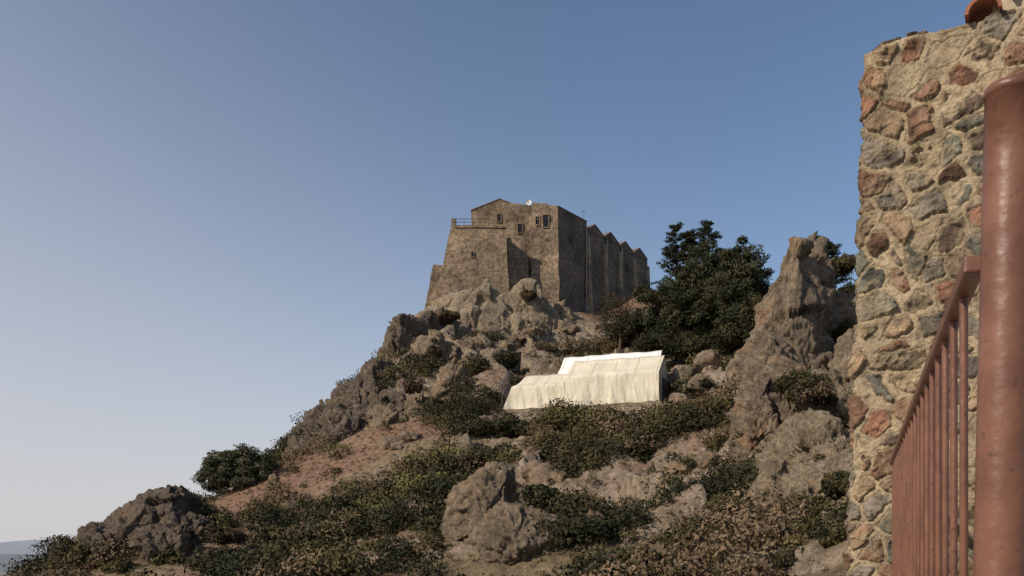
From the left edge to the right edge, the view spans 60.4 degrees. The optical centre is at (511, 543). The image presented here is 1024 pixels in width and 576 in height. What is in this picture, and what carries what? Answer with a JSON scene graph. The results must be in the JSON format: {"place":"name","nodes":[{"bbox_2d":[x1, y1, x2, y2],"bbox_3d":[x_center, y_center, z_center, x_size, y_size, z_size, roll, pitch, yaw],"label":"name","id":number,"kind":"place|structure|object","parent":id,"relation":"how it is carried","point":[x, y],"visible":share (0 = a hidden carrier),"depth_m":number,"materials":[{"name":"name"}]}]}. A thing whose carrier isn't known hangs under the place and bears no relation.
{"place":"outdoors","nodes":[
{"label":"outdoors","id":0,"kind":"place"},
{"bbox_2d":[0,571,16,575],"bbox_3d":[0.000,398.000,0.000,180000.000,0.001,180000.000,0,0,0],"label":"ground","id":1,"kind":"structure","parent":0,"point":[2,573],"depth_m":11872.77,"materials":[{"name":"grey"}]},
{"bbox_2d":[0,554,42,570],"bbox_3d":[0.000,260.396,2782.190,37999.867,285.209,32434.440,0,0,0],"label":"sea","id":2,"kind":"structure","parent":0,"point":[5,559],"depth_m":13880.15,"materials":[{"name":"blue liquid"}]},
{"bbox_2d":[0,540,57,553],"bbox_3d":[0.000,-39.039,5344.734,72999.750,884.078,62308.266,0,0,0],"label":"distant hills","id":3,"kind":"structure","parent":0,"point":[17,547],"depth_m":25284.90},
{"bbox_2d":[36,290,852,575],"bbox_3d":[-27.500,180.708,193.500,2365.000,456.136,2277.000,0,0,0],"label":"rocky hillside","id":4,"kind":"structure","parent":0,"point":[628,480],"depth_m":78.56,"materials":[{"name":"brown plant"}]},
{"bbox_2d":[73,484,208,566],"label":"rock outcrop","id":5,"kind":"object","parent":4,"relation":"on","point":[153,522],"visible":0.78,"depth_m":76.12,"materials":[{"name":"grey stone"}]},
{"bbox_2d":[189,443,280,493],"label":"olive tree","id":6,"kind":"object","parent":4,"relation":"on","point":[244,465],"visible":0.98,"depth_m":96.83,"materials":[{"name":"green plant"}]},
{"bbox_2d":[66,474,440,573],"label":"shrubs","id":7,"kind":"object","parent":4,"relation":"on","point":[75,555],"visible":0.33,"depth_m":70.93,"materials":[{"name":"green plant"}]},
{"bbox_2d":[285,307,458,457],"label":"cliff","id":8,"kind":"structure","parent":4,"relation":"on","point":[339,410],"depth_m":113.77,"materials":[{"name":"grey stone"}]},
{"bbox_2d":[43,318,790,575],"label":"scattered stones","id":9,"kind":"object","parent":4,"relation":"on","point":[535,472],"visible":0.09,"depth_m":75.92,"materials":[{"name":"grey stone"}]},
{"bbox_2d":[0,322,849,575],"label":"hillside shrubs","id":10,"kind":"object","parent":4,"relation":"on","point":[593,436],"visible":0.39,"depth_m":69.97,"materials":[{"name":"green plant"}]},
{"bbox_2d":[366,324,537,427],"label":"rocks","id":11,"kind":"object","parent":4,"relation":"on","point":[389,413],"depth_m":112.32,"materials":[{"name":"grey stone"}]},
{"bbox_2d":[441,461,519,541],"bbox_3d":[-2.363,-2.635,64.822,5.892,6.955,4.480,0,0,0],"label":"boulder","id":12,"kind":"object","parent":4,"relation":"on","point":[481,491],"visible":0.72,"depth_m":63.27,"materials":[{"name":"grey stone"}]},
{"bbox_2d":[415,277,578,333],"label":"castle crag","id":13,"kind":"structure","parent":4,"relation":"on","point":[483,306],"depth_m":137.49,"materials":[{"name":"grey stone"}]},
{"bbox_2d":[477,501,565,563],"bbox_3d":[0.422,0.299,57.572,5.212,6.388,4.982,0,0,-43],"label":"boulder","id":14,"kind":"object","parent":4,"relation":"on","point":[506,533],"visible":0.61,"depth_m":56.40,"materials":[{"name":"grey stone"}]},
{"bbox_2d":[204,288,838,545],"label":"dry shrubs","id":15,"kind":"object","parent":4,"relation":"on","point":[803,392],"visible":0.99,"depth_m":70.76,"materials":[{"name":"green plant"}]},
{"bbox_2d":[501,374,567,409],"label":"marquee tent","id":16,"kind":"object","parent":4,"relation":"on","point":[537,391],"visible":0.65,"depth_m":103.95,"materials":[{"name":"fabric"}]},
{"bbox_2d":[424,198,649,312],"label":"hilltop monastery","id":17,"kind":"structure","parent":4,"relation":"on","point":[574,261],"depth_m":148.33,"materials":[{"name":"stone"}]},
{"bbox_2d":[426,351,689,508],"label":"shrubs","id":18,"kind":"object","parent":4,"relation":"on","point":[507,425],"visible":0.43,"depth_m":93.35,"materials":[{"name":"green plant"}]},
{"bbox_2d":[375,318,741,528],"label":"hillside rocks","id":19,"kind":"object","parent":4,"relation":"on","point":[704,358],"visible":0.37,"depth_m":96.97,"materials":[{"name":"grey stone"}]},
{"bbox_2d":[490,400,666,411],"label":"retaining wall","id":20,"kind":"structure","parent":4,"relation":"on","point":[636,404],"depth_m":98.41,"materials":[{"name":"beige stone"}]},
{"bbox_2d":[581,509,605,535],"bbox_3d":[5.321,-1.367,58.331,1.618,1.866,1.520,0,0,-39],"label":"boulder","id":21,"kind":"object","parent":4,"relation":"on","point":[590,511],"visible":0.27,"depth_m":57.99,"materials":[{"name":"brown stone"}]},
{"bbox_2d":[588,297,625,339],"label":"bare tree","id":22,"kind":"object","parent":4,"relation":"on","point":[604,319],"visible":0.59,"depth_m":125.50,"materials":[{"name":"brown plant"}]},
{"bbox_2d":[560,355,670,406],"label":"marquee tent","id":23,"kind":"object","parent":4,"relation":"on","point":[623,380],"visible":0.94,"depth_m":100.40,"materials":[{"name":"canvas"}]},
{"bbox_2d":[558,350,663,373],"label":"tent roof","id":24,"kind":"structure","parent":23,"relation":"attached to","point":[567,363],"depth_m":110.89,"materials":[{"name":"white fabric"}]},
{"bbox_2d":[663,377,668,400],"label":"door panel","id":25,"kind":"structure","parent":23,"relation":"in","point":[665,383],"depth_m":100.91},
{"bbox_2d":[596,290,639,349],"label":"bare tree","id":26,"kind":"object","parent":4,"relation":"on","point":[616,306],"visible":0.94,"depth_m":121.76,"materials":[{"name":"brown plant"}]},
{"bbox_2d":[630,278,701,341],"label":"carob tree","id":27,"kind":"object","parent":4,"relation":"on","point":[651,318],"visible":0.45,"depth_m":116.26,"materials":[{"name":"green plant"}]},
{"bbox_2d":[651,222,687,290],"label":"pine tree","id":28,"kind":"object","parent":4,"relation":"on","point":[670,252],"visible":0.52,"depth_m":121.49,"materials":[{"name":"green plant"}]},
{"bbox_2d":[603,292,762,394],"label":"shrubs","id":29,"kind":"object","parent":4,"relation":"on","point":[682,345],"visible":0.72,"depth_m":108.09,"materials":[{"name":"green plant"}]},
{"bbox_2d":[676,228,705,273],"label":"pine tree","id":30,"kind":"object","parent":4,"relation":"on","point":[690,236],"visible":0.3,"depth_m":120.38,"materials":[{"name":"green plant"}]},
{"bbox_2d":[682,219,722,285],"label":"pine tree","id":31,"kind":"object","parent":4,"relation":"on","point":[706,230],"visible":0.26,"depth_m":119.64,"materials":[{"name":"green plant"}]},
{"bbox_2d":[658,239,772,335],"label":"carob tree","id":32,"kind":"object","parent":4,"relation":"on","point":[689,304],"visible":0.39,"depth_m":109.63,"materials":[{"name":"green plant"}]},
{"bbox_2d":[703,235,774,348],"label":"carob tree","id":33,"kind":"object","parent":4,"relation":"on","point":[737,286],"visible":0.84,"depth_m":102.65,"materials":[{"name":"green plant"}]},
{"bbox_2d":[680,252,856,568],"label":"shrubs","id":34,"kind":"object","parent":4,"relation":"on","point":[831,533],"visible":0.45,"depth_m":56.21,"materials":[{"name":"green plant"}]},
{"bbox_2d":[725,231,857,490],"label":"rock pinnacle","id":35,"kind":"object","parent":4,"relation":"on","point":[801,309],"visible":0.51,"depth_m":67.12,"materials":[{"name":"grey stone"}]},
{"bbox_2d":[745,328,854,522],"bbox_3d":[21.850,-7.828,59.043,20.393,16.948,10.847,0,0,-43],"label":"boulder","id":36,"kind":"object","parent":4,"relation":"on","point":[808,432],"visible":0.37,"depth_m":56.18,"materials":[{"name":"grey stone"}]},
{"bbox_2d":[826,238,853,288],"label":"pine tree","id":37,"kind":"object","parent":4,"relation":"on","point":[832,250],"visible":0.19,"depth_m":91.48,"materials":[{"name":"green plant"}]},
{"bbox_3d":[0.950,4.875,0.300,7.100,8.250,10.600,0,0,0],"label":"terrace","id":38,"kind":"object","parent":4,"relation":"on","visible":0},
{"bbox_2d":[842,9,1023,575],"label":"rubble stone wall","id":39,"kind":"structure","parent":38,"relation":"on","point":[917,238],"depth_m":4.87,"materials":[{"name":"beige stone"}]},
{"bbox_2d":[992,0,1023,12],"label":"wall top bed","id":40,"kind":"object","parent":39,"relation":"on","point":[1012,4],"visible":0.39,"depth_m":4.66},
{"bbox_2d":[965,0,1001,23],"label":"barrel tile","id":41,"kind":"object","parent":40,"relation":"on","point":[977,11],"visible":0.37,"depth_m":4.73,"materials":[{"name":"ceramic"}]},
{"bbox_2d":[889,74,1023,575],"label":"metal railing","id":42,"kind":"object","parent":38,"relation":"on","point":[919,460],"visible":1,"depth_m":1.39,"materials":[{"name":"metal"}]},
{"bbox_2d":[0,0,971,541],"label":"sky","id":43,"kind":"structure","parent":0,"point":[214,214],"materials":[{"name":"blue"}]}
]}

